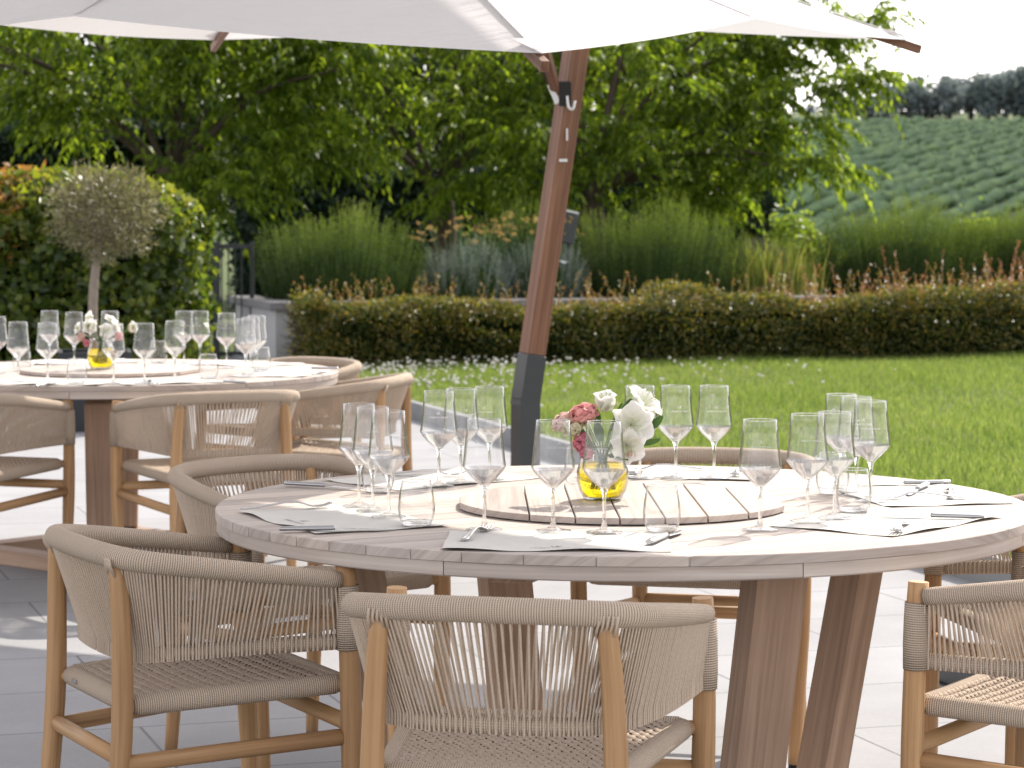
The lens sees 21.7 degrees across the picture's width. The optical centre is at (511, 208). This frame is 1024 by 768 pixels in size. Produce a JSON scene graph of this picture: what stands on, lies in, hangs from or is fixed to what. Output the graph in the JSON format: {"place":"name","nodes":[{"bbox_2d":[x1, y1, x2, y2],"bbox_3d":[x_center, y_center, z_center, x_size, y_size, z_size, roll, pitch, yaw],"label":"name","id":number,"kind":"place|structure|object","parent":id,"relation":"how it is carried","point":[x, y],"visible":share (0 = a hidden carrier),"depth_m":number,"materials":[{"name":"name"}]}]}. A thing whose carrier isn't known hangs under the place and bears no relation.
{"place":"outdoors","nodes":[
{"label":"outdoors","id":0,"kind":"place"},
{"bbox_2d":[0,405,1004,767],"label":"terrace","id":1,"kind":"structure","parent":0,"point":[24,653],"depth_m":8.35,"materials":[{"name":"white tile"}]},
{"bbox_2d":[0,393,75,523],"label":"rope armchair","id":2,"kind":"object","parent":1,"relation":"on","point":[59,416],"visible":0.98,"depth_m":9.71,"materials":[{"name":"beige fabric"}]},
{"bbox_2d":[58,348,131,431],"bbox_3d":[-2.662,1.155,17.000,0.460,0.500,0.470,0,0,-10],"label":"planter box","id":3,"kind":"object","parent":1,"relation":"on","point":[67,354],"visible":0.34,"depth_m":16.75,"materials":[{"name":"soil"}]},
{"bbox_2d":[37,158,173,348],"bbox_3d":[-2.572,0.340,17.005,0.875,1.333,0.894,0,0,0],"label":"lollipop topiary","id":4,"kind":"object","parent":3,"relation":"on","point":[93,229],"visible":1,"depth_m":16.90,"materials":[{"name":"green plant"}]},
{"bbox_2d":[0,159,222,400],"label":"leafy hedge","id":5,"kind":"object","parent":1,"relation":"on","point":[39,273],"visible":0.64,"depth_m":18.96,"materials":[{"name":"green plant"}]},
{"bbox_2d":[0,359,337,570],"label":"round table","id":6,"kind":"object","parent":1,"relation":"on","point":[30,552],"visible":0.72,"depth_m":10.13,"materials":[{"name":"brown wood"}]},
{"bbox_2d":[0,378,118,384],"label":"paper placemat","id":7,"kind":"object","parent":6,"relation":"on","point":[61,381],"visible":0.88,"depth_m":10.08,"materials":[{"name":"grey paper"}]},
{"bbox_2d":[6,321,29,381],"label":"wine glass","id":8,"kind":"object","parent":7,"relation":"on","point":[18,356],"visible":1,"depth_m":10.06,"materials":[{"name":"white"}]},
{"bbox_2d":[35,322,58,383],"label":"wine glass","id":9,"kind":"object","parent":7,"relation":"on","point":[47,357],"visible":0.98,"depth_m":9.97,"materials":[{"name":"white"}]},
{"bbox_2d":[27,358,134,363],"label":"paper placemat","id":10,"kind":"object","parent":6,"relation":"on","point":[61,361],"visible":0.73,"depth_m":11.39,"materials":[{"name":"grey paper"}]},
{"bbox_2d":[20,363,202,376],"bbox_3d":[-1.608,0.647,10.662,0.700,0.016,0.724,0,0,15],"label":"lazy susan","id":11,"kind":"object","parent":6,"relation":"on","point":[121,370],"visible":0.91,"depth_m":10.51,"materials":[{"name":"wood"}]},
{"bbox_2d":[87,338,115,368],"bbox_3d":[-1.635,0.579,10.620,0.114,0.119,0.114,0,0,0],"label":"vase","id":12,"kind":"object","parent":11,"relation":"on","point":[97,358],"visible":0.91,"depth_m":10.58,"materials":[{"name":"yellow glass"}]},
{"bbox_2d":[74,311,137,348],"bbox_3d":[-1.615,0.508,10.607,0.256,0.205,0.136,0,0,0],"label":"flower bouquet","id":13,"kind":"object","parent":12,"relation":"in","point":[89,325],"visible":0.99,"depth_m":10.58,"materials":[{"name":"white plant"}]},
{"bbox_2d":[102,323,125,384],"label":"wine glass","id":14,"kind":"object","parent":6,"relation":"on","point":[113,358],"visible":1,"depth_m":9.91,"materials":[{"name":"white"}]},
{"bbox_2d":[104,378,228,384],"bbox_3d":[-1.292,0.651,10.089,0.440,0.005,0.304,0,0,-26],"label":"paper placemat","id":15,"kind":"object","parent":6,"relation":"on","point":[174,380],"visible":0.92,"depth_m":10.13,"materials":[{"name":"grey paper"}]},
{"bbox_2d":[133,323,155,383],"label":"wine glass","id":16,"kind":"object","parent":15,"relation":"on","point":[144,357],"visible":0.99,"depth_m":9.94,"materials":[{"name":"white"}]},
{"bbox_2d":[189,360,302,366],"bbox_3d":[-1.130,0.651,11.242,0.440,0.005,0.304,0,0,42],"label":"paper placemat","id":17,"kind":"object","parent":6,"relation":"on","point":[261,363],"visible":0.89,"depth_m":11.25,"materials":[{"name":"grey paper"}]},
{"bbox_2d":[232,369,330,376],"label":"paper placemat","id":18,"kind":"object","parent":6,"relation":"on","point":[268,372],"visible":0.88,"depth_m":10.56,"materials":[{"name":"grey paper"}]},
{"bbox_2d":[148,242,253,359],"bbox_3d":[-3.116,0.850,23.600,1.668,1.110,0.060,0,0,0],"label":"metal fence","id":19,"kind":"object","parent":1,"relation":"on","point":[218,246],"visible":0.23,"depth_m":23.59,"materials":[{"name":"grey metal"}]},
{"bbox_2d":[41,524,361,767],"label":"rope armchair","id":20,"kind":"object","parent":1,"relation":"on","point":[95,572],"visible":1,"depth_m":5.23,"materials":[{"name":"beige fabric"}]},
{"bbox_2d":[109,389,299,566],"bbox_3d":[-1.091,1.026,9.701,0.630,0.759,0.526,0,0,-26],"label":"rope armchair","id":21,"kind":"object","parent":1,"relation":"on","point":[142,424],"visible":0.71,"depth_m":9.54,"materials":[{"name":"beige fabric"}]},
{"bbox_2d":[196,356,361,476],"bbox_3d":[-0.966,1.026,11.435,0.630,0.759,0.526,0,0,42],"label":"rope armchair","id":22,"kind":"object","parent":1,"relation":"on","point":[349,369],"visible":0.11,"depth_m":11.44,"materials":[{"name":"beige fabric"}]},
{"bbox_2d":[164,454,450,767],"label":"rope armchair","id":23,"kind":"object","parent":1,"relation":"on","point":[197,501],"visible":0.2,"depth_m":6.81,"materials":[{"name":"beige fabric"}]},
{"bbox_2d":[256,372,414,563],"bbox_3d":[-0.670,1.026,10.446,0.526,0.759,0.630,0,0,12],"label":"rope armchair","id":24,"kind":"object","parent":1,"relation":"on","point":[391,391],"visible":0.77,"depth_m":10.20,"materials":[{"name":"beige fabric"}]},
{"bbox_2d":[0,0,921,465],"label":"cantilever parasol","id":25,"kind":"object","parent":1,"relation":"on","point":[536,32],"visible":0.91,"depth_m":7.85,"materials":[{"name":"fabric"}]},
{"bbox_2d":[341,585,717,767],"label":"rope armchair","id":26,"kind":"object","parent":1,"relation":"on","point":[668,664],"visible":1,"depth_m":4.50,"materials":[{"name":"beige fabric"}]},
{"bbox_2d":[224,355,1011,582],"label":"kerb","id":27,"kind":"structure","parent":1,"relation":"on","point":[492,427],"depth_m":15.94,"materials":[{"name":"stone"}]},
{"bbox_2d":[215,465,1023,767],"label":"round table","id":28,"kind":"object","parent":1,"relation":"on","point":[773,572],"visible":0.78,"depth_m":5.38,"materials":[{"name":"brown wood"}]},
{"bbox_2d":[284,481,364,488],"bbox_3d":[-0.434,0.646,6.230,0.228,0.009,0.020,0,0,28],"label":"table knife","id":29,"kind":"object","parent":28,"relation":"on","point":[300,483],"visible":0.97,"depth_m":6.25,"materials":[{"name":"metal"}]},
{"bbox_2d":[279,525,391,530],"bbox_3d":[-0.356,0.646,5.397,0.228,0.009,0.020,0,0,-6],"label":"table knife","id":30,"kind":"object","parent":28,"relation":"on","point":[304,528],"visible":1,"depth_m":5.39,"materials":[{"name":"metal"}]},
{"bbox_2d":[240,504,446,532],"bbox_3d":[-0.361,0.651,5.610,0.304,0.005,0.440,0,0,-27],"label":"paper placemat","id":31,"kind":"object","parent":28,"relation":"on","point":[341,516],"visible":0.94,"depth_m":5.63,"materials":[{"name":"grey paper"}]},
{"bbox_2d":[240,501,332,509],"bbox_3d":[-0.489,0.643,5.789,0.203,0.014,0.025,0,0,-18],"label":"fork","id":32,"kind":"object","parent":31,"relation":"on","point":[320,505],"visible":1,"depth_m":5.79,"materials":[{"name":"metal"}]},
{"bbox_2d":[339,403,378,507],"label":"wine glass","id":33,"kind":"object","parent":31,"relation":"on","point":[358,463],"visible":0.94,"depth_m":5.84,"materials":[{"name":"white"}]},
{"bbox_2d":[352,406,392,512],"bbox_3d":[-0.300,0.540,5.757,0.088,0.225,0.088,0,0,-10],"label":"wine glass","id":34,"kind":"object","parent":31,"relation":"on","point":[371,466],"visible":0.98,"depth_m":5.75,"materials":[{"name":"white"}]},
{"bbox_2d":[368,409,409,518],"bbox_3d":[-0.261,0.540,5.647,0.089,0.225,0.089,0,0,40],"label":"wine glass","id":35,"kind":"object","parent":31,"relation":"on","point":[388,471],"visible":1,"depth_m":5.64,"materials":[{"name":"white"}]},
{"bbox_2d":[398,479,434,526],"bbox_3d":[-0.197,0.607,5.495,0.077,0.093,0.077,0,0,0],"label":"tumbler","id":36,"kind":"object","parent":31,"relation":"on","point":[415,522],"visible":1,"depth_m":5.49,"materials":[{"name":"clear glass"}]},
{"bbox_2d":[324,466,540,489],"bbox_3d":[-0.191,0.650,6.442,0.440,0.008,0.304,0,0,-40],"label":"paper placemat","id":37,"kind":"object","parent":28,"relation":"on","point":[380,480],"visible":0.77,"depth_m":6.46,"materials":[{"name":"grey paper"}]},
{"bbox_2d":[420,390,457,487],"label":"wine glass","id":38,"kind":"object","parent":37,"relation":"on","point":[438,445],"visible":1,"depth_m":6.26,"materials":[{"name":"white"}]},
{"bbox_2d":[442,387,478,483],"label":"wine glass","id":39,"kind":"object","parent":37,"relation":"on","point":[460,442],"visible":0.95,"depth_m":6.34,"materials":[{"name":"white"}]},
{"bbox_2d":[471,385,507,480],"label":"wine glass","id":40,"kind":"object","parent":37,"relation":"on","point":[489,439],"visible":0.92,"depth_m":6.42,"materials":[{"name":"white"}]},
{"bbox_2d":[463,418,505,530],"bbox_3d":[-0.056,0.540,5.422,0.089,0.225,0.089,0,0,-25],"label":"wine glass","id":41,"kind":"object","parent":28,"relation":"on","point":[483,482],"visible":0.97,"depth_m":5.42,"materials":[{"name":"white"}]},
{"bbox_2d":[531,419,574,529],"bbox_3d":[0.083,0.540,5.395,0.089,0.225,0.088,0,0,20],"label":"wine glass","id":42,"kind":"object","parent":28,"relation":"on","point":[553,483],"visible":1,"depth_m":5.39,"materials":[{"name":"white"}]},
{"bbox_2d":[442,530,671,551],"bbox_3d":[0.089,0.651,5.236,0.440,0.005,0.304,0,0,2],"label":"paper placemat","id":43,"kind":"object","parent":28,"relation":"on","point":[524,540],"visible":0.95,"depth_m":5.24,"materials":[{"name":"grey paper"}]},
{"bbox_2d":[582,420,625,534],"bbox_3d":[0.186,0.540,5.368,0.088,0.225,0.089,0,0,-20],"label":"wine glass","id":44,"kind":"object","parent":43,"relation":"on","point":[603,485],"visible":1,"depth_m":5.36,"materials":[{"name":"white"}]},
{"bbox_2d":[460,482,783,524],"bbox_3d":[0.235,0.647,5.860,0.700,0.016,0.724,0,0,-1],"label":"lazy susan","id":45,"kind":"object","parent":28,"relation":"on","point":[703,503],"visible":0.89,"depth_m":5.75,"materials":[{"name":"brown wood"}]},
{"bbox_2d":[577,443,628,500],"bbox_3d":[0.199,0.579,5.850,0.114,0.119,0.114,0,0,0],"label":"vase","id":46,"kind":"object","parent":45,"relation":"on","point":[588,487],"visible":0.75,"depth_m":5.81,"materials":[{"name":"yellow glass"}]},
{"bbox_2d":[551,385,662,465],"bbox_3d":[0.209,0.500,5.832,0.248,0.221,0.160,0,0,0],"label":"flower bouquet","id":47,"kind":"object","parent":46,"relation":"in","point":[639,424],"visible":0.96,"depth_m":5.82,"materials":[{"name":"white plant"}]},
{"bbox_2d":[643,484,680,532],"bbox_3d":[0.303,0.607,5.395,0.077,0.093,0.077,0,0,0],"label":"tumbler","id":48,"kind":"object","parent":28,"relation":"on","point":[661,528],"visible":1,"depth_m":5.39,"materials":[{"name":"clear glass"}]},
{"bbox_2d":[626,465,770,479],"bbox_3d":[0.403,0.650,6.594,0.440,0.008,0.304,0,0,13],"label":"paper placemat","id":49,"kind":"object","parent":28,"relation":"on","point":[692,473],"visible":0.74,"depth_m":6.60,"materials":[{"name":"grey paper"}]},
{"bbox_2d":[658,385,693,479],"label":"wine glass","id":50,"kind":"object","parent":49,"relation":"on","point":[675,438],"visible":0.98,"depth_m":6.44,"materials":[{"name":"white"}]},
{"bbox_2d":[696,385,731,479],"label":"wine glass","id":51,"kind":"object","parent":49,"relation":"on","point":[714,438],"visible":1,"depth_m":6.44,"materials":[{"name":"white"}]},
{"bbox_2d":[738,418,781,531],"bbox_3d":[0.503,0.540,5.413,0.088,0.225,0.089,0,0,10],"label":"wine glass","id":52,"kind":"object","parent":28,"relation":"on","point":[759,482],"visible":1,"depth_m":5.41,"materials":[{"name":"white"}]},
{"bbox_2d":[816,452,848,493],"bbox_3d":[0.735,0.607,6.112,0.077,0.093,0.077,0,0,0],"label":"tumbler","id":53,"kind":"object","parent":28,"relation":"on","point":[830,490],"visible":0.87,"depth_m":6.10,"materials":[{"name":"clear glass"}]},
{"bbox_2d":[769,506,1002,535],"bbox_3d":[0.785,0.651,5.570,0.304,0.005,0.440,0,0,39],"label":"paper placemat","id":54,"kind":"object","parent":28,"relation":"on","point":[871,521],"visible":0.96,"depth_m":5.55,"materials":[{"name":"grey paper"}]},
{"bbox_2d":[786,413,828,523],"bbox_3d":[0.616,0.540,5.561,0.089,0.225,0.089,0,0,20],"label":"wine glass","id":55,"kind":"object","parent":54,"relation":"on","point":[807,475],"visible":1,"depth_m":5.55,"materials":[{"name":"white"}]},
{"bbox_2d":[814,410,855,519],"bbox_3d":[0.680,0.540,5.618,0.089,0.225,0.089,0,0,-30],"label":"wine glass","id":56,"kind":"object","parent":54,"relation":"on","point":[834,473],"visible":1,"depth_m":5.61,"materials":[{"name":"white"}]},
{"bbox_2d":[836,467,871,512],"bbox_3d":[0.737,0.607,5.747,0.077,0.093,0.077,0,0,0],"label":"tumbler","id":57,"kind":"object","parent":54,"relation":"on","point":[853,508],"visible":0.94,"depth_m":5.74,"materials":[{"name":"clear glass"}]},
{"bbox_2d":[881,513,984,518],"bbox_3d":[0.880,0.646,5.620,0.228,0.009,0.020,0,0,10],"label":"table knife","id":58,"kind":"object","parent":54,"relation":"on","point":[954,515],"visible":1,"depth_m":5.61,"materials":[{"name":"metal"}]},
{"bbox_2d":[818,483,1012,505],"bbox_3d":[0.918,0.651,6.087,0.304,0.005,0.440,0,0,-14],"label":"paper placemat","id":59,"kind":"object","parent":28,"relation":"on","point":[918,499],"visible":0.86,"depth_m":6.05,"materials":[{"name":"grey paper"}]},
{"bbox_2d":[822,393,860,492],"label":"wine glass","id":60,"kind":"object","parent":59,"relation":"on","point":[836,445],"visible":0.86,"depth_m":6.15,"materials":[{"name":"white"}]},
{"bbox_2d":[837,396,875,496],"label":"wine glass","id":61,"kind":"object","parent":59,"relation":"on","point":[850,448],"visible":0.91,"depth_m":6.06,"materials":[{"name":"white"}]},
{"bbox_2d":[851,399,890,502],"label":"wine glass","id":62,"kind":"object","parent":59,"relation":"on","point":[870,458],"visible":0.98,"depth_m":5.94,"materials":[{"name":"white"}]},
{"bbox_2d":[858,480,950,484],"bbox_3d":[0.923,0.646,6.291,0.228,0.009,0.020,0,0,-7],"label":"table knife","id":63,"kind":"object","parent":59,"relation":"on","point":[929,481],"visible":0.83,"depth_m":6.29,"materials":[{"name":"metal"}]},
{"bbox_2d":[570,447,821,767],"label":"rope armchair","id":64,"kind":"object","parent":1,"relation":"on","point":[725,606],"visible":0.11,"depth_m":7.11,"materials":[{"name":"beige fabric"}]},
{"bbox_2d":[900,566,1023,767],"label":"rope armchair","id":65,"kind":"object","parent":1,"relation":"on","point":[990,691],"visible":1,"depth_m":5.01,"materials":[{"name":"beige fabric"}]},
{"bbox_2d":[924,494,1023,764],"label":"rope armchair","id":66,"kind":"object","parent":1,"relation":"on","point":[1004,565],"visible":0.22,"depth_m":6.32,"materials":[{"name":"beige fabric"}]},
{"bbox_2d":[0,0,1023,112],"label":"sky","id":67,"kind":"structure","parent":0,"point":[963,35],"materials":[{"name":"white"}]},
{"bbox_2d":[91,113,1019,359],"bbox_3d":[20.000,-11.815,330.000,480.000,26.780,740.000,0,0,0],"label":"ground","id":68,"kind":"structure","parent":0,"point":[231,316],"depth_m":59.99,"materials":[{"name":"grey"}]},
{"bbox_2d":[0,25,195,125],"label":"background tree","id":69,"kind":"object","parent":68,"relation":"on","point":[146,108],"visible":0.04,"depth_m":42.99,"materials":[{"name":"green plant"}]},
{"bbox_2d":[0,116,228,325],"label":"laurel hedge","id":70,"kind":"object","parent":68,"relation":"on","point":[8,150],"visible":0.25,"depth_m":31.12,"materials":[{"name":"green plant"}]},
{"bbox_2d":[1,26,280,237],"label":"background tree","id":71,"kind":"object","parent":68,"relation":"on","point":[157,116],"depth_m":44.59,"materials":[{"name":"green plant"}]},
{"bbox_2d":[0,25,466,313],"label":"garden tree","id":72,"kind":"object","parent":68,"relation":"on","point":[56,104],"visible":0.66,"depth_m":27.47,"materials":[{"name":"green plant"}]},
{"bbox_2d":[81,39,485,261],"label":"background tree","id":73,"kind":"object","parent":68,"relation":"on","point":[415,57],"depth_m":44.50,"materials":[{"name":"green plant"}]},
{"bbox_2d":[141,37,649,276],"bbox_3d":[-1.323,-0.925,29.552,5.600,4.777,4.937,0,0,0],"label":"garden tree","id":74,"kind":"object","parent":68,"relation":"on","point":[445,190],"visible":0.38,"depth_m":28.82,"materials":[{"name":"green plant"}]},
{"bbox_2d":[247,46,611,165],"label":"background tree","id":75,"kind":"object","parent":68,"relation":"on","point":[408,132],"visible":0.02,"depth_m":46.11,"materials":[{"name":"green plant"}]},
{"bbox_2d":[225,152,722,314],"bbox_3d":[-0.485,0.361,36.474,6.840,2.277,1.493,0,0,-13],"label":"laurel hedge","id":76,"kind":"object","parent":68,"relation":"on","point":[246,223],"visible":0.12,"depth_m":35.69,"materials":[{"name":"green plant"}]},
{"bbox_2d":[371,45,786,167],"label":"background tree","id":77,"kind":"object","parent":68,"relation":"on","point":[443,79],"visible":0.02,"depth_m":44.80,"materials":[{"name":"green plant"}]},
{"bbox_2d":[413,0,931,277],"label":"garden tree","id":78,"kind":"object","parent":68,"relation":"on","point":[626,125],"visible":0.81,"depth_m":27.29,"materials":[{"name":"green plant"}]},
{"bbox_2d":[643,32,790,259],"bbox_3d":[2.953,-1.818,38.484,2.243,6.646,2.283,0,0,0],"label":"tree","id":79,"kind":"object","parent":68,"relation":"on","point":[767,205],"visible":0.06,"depth_m":38.03,"materials":[{"name":"green plant"}]},
{"bbox_2d":[814,96,872,117],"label":"crest tree","id":80,"kind":"object","parent":68,"relation":"on","point":[857,111],"visible":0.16,"depth_m":298.48,"materials":[{"name":"green plant"}]},
{"bbox_2d":[763,196,1023,295],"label":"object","id":81,"kind":"object","parent":68,"relation":"on","point":[791,224],"visible":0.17,"depth_m":33.43,"materials":[{"name":"green plant"}]},
{"bbox_2d":[869,78,932,118],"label":"crest tree","id":82,"kind":"object","parent":68,"relation":"on","point":[899,107],"visible":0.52,"depth_m":282.35,"materials":[{"name":"green plant"}]},
{"bbox_2d":[903,71,945,118],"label":"crest tree","id":83,"kind":"object","parent":68,"relation":"on","point":[928,110],"visible":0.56,"depth_m":283.29,"materials":[{"name":"green plant"}]},
{"bbox_2d":[920,71,974,118],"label":"crest tree","id":84,"kind":"object","parent":68,"relation":"on","point":[931,100],"visible":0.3,"depth_m":283.58,"materials":[{"name":"green plant"}]},
{"bbox_2d":[932,71,1008,118],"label":"crest tree","id":85,"kind":"object","parent":68,"relation":"on","point":[954,107],"visible":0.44,"depth_m":279.55,"materials":[{"name":"green plant"}]},
{"bbox_2d":[952,62,1023,118],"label":"crest tree","id":86,"kind":"object","parent":68,"relation":"on","point":[990,110],"visible":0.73,"depth_m":273.59,"materials":[{"name":"green plant"}]},
{"bbox_2d":[965,57,1023,118],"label":"crest tree","id":87,"kind":"object","parent":68,"relation":"on","point":[984,95],"visible":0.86,"depth_m":273.31,"materials":[{"name":"green plant"}]},
{"bbox_2d":[971,64,1023,117],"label":"crest tree","id":88,"kind":"object","parent":68,"relation":"on","point":[1000,83],"visible":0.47,"depth_m":273.02,"materials":[{"name":"green plant"}]},
{"bbox_2d":[243,349,1023,557],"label":"lawn","id":89,"kind":"structure","parent":0,"point":[666,376],"depth_m":17.95,"materials":[{"name":"plant"}]},
{"bbox_2d":[346,354,895,411],"bbox_3d":[1.346,1.225,18.587,4.059,0.072,7.172,0,0,-17],"label":"clover blossom","id":90,"kind":"object","parent":89,"relation":"on","point":[483,370],"visible":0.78,"depth_m":20.30,"materials":[{"name":"white plant"}]},
{"bbox_2d":[229,294,1023,358],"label":"planter wall","id":91,"kind":"structure","parent":89,"relation":"on","point":[274,324],"depth_m":23.16,"materials":[{"name":"paint"}]},
{"bbox_2d":[248,196,433,300],"bbox_3d":[-1.499,0.378,23.610,1.640,0.995,1.386,0,0,-17],"label":"rosemary bush","id":92,"kind":"object","parent":91,"relation":"on","point":[328,264],"visible":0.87,"depth_m":23.32,"materials":[{"name":"green plant"}]},
{"bbox_2d":[409,215,519,298],"bbox_3d":[-0.430,0.463,23.847,1.020,0.824,1.007,0,0,-17],"label":"curry plant","id":93,"kind":"object","parent":91,"relation":"on","point":[470,277],"visible":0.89,"depth_m":23.66,"materials":[{"name":"green plant"}]},
{"bbox_2d":[459,191,564,285],"bbox_3d":[0.006,0.356,24.520,0.994,1.039,1.035,0,0,28],"label":"rosemary bush","id":94,"kind":"object","parent":91,"relation":"on","point":[518,236],"visible":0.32,"depth_m":24.40,"materials":[{"name":"green plant"}]},
{"bbox_2d":[491,211,593,298],"bbox_3d":[0.279,0.436,24.133,0.909,0.878,0.991,0,0,-17],"label":"curry plant","id":95,"kind":"object","parent":91,"relation":"on","point":[523,276],"visible":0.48,"depth_m":23.93,"materials":[{"name":"green plant"}]},
{"bbox_2d":[560,210,578,297],"bbox_3d":[0.504,0.443,23.795,0.211,0.864,0.140,0,0,-20],"label":"garden floodlight","id":96,"kind":"object","parent":91,"relation":"on","point":[568,238],"visible":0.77,"depth_m":23.82,"materials":[{"name":"metal"}]},
{"bbox_2d":[563,188,757,297],"bbox_3d":[1.377,0.337,24.491,1.862,1.075,1.504,0,0,-17],"label":"rosemary bush","id":97,"kind":"object","parent":91,"relation":"on","point":[642,262],"visible":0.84,"depth_m":24.18,"materials":[{"name":"green plant"}]},
{"bbox_2d":[725,236,800,291],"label":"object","id":98,"kind":"object","parent":91,"relation":"on","point":[761,242],"visible":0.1,"depth_m":25.23,"materials":[{"name":"plant"}]},
{"bbox_2d":[713,231,838,295],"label":"ornamental grass","id":99,"kind":"object","parent":91,"relation":"on","point":[760,279],"depth_m":24.56,"materials":[{"name":"green plant"}]},
{"bbox_2d":[809,189,1006,294],"bbox_3d":[3.759,0.342,25.354,1.846,1.066,1.521,0,0,-36],"label":"rosemary bush","id":100,"kind":"object","parent":91,"relation":"on","point":[916,254],"visible":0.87,"depth_m":25.01,"materials":[{"name":"green plant"}]},
{"bbox_2d":[936,194,1023,292],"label":"rosemary bush","id":101,"kind":"object","parent":91,"relation":"on","point":[1007,236],"visible":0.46,"depth_m":25.39,"materials":[{"name":"green plant"}]},
{"bbox_2d":[276,240,1023,367],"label":"flowering hedge","id":102,"kind":"object","parent":89,"relation":"on","point":[443,327],"visible":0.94,"depth_m":22.68,"materials":[{"name":"green plant"}]},
{"bbox_2d":[785,175,1023,257],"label":"vineyard slope","id":103,"kind":"structure","parent":0,"point":[982,210],"depth_m":99.86,"materials":[{"name":"green plant"}]},
{"bbox_2d":[755,116,1023,253],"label":"vineyard rows","id":104,"kind":"object","parent":103,"relation":"on","point":[981,179],"visible":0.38,"depth_m":121.10,"materials":[{"name":"green plant"}]},
{"bbox_2d":[775,115,1023,245],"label":"vineyard leaves","id":105,"kind":"object","parent":104,"relation":"attached to","point":[933,153],"visible":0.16,"depth_m":121.04,"materials":[{"name":"green plant"}]},
{"bbox_2d":[939,658,1005,684],"bbox_3d":[1.620,1.360,7.750,0.620,0.085,0.620,0,0,-17],"label":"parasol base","id":106,"kind":"object","parent":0,"point":[946,677],"depth_m":7.80,"materials":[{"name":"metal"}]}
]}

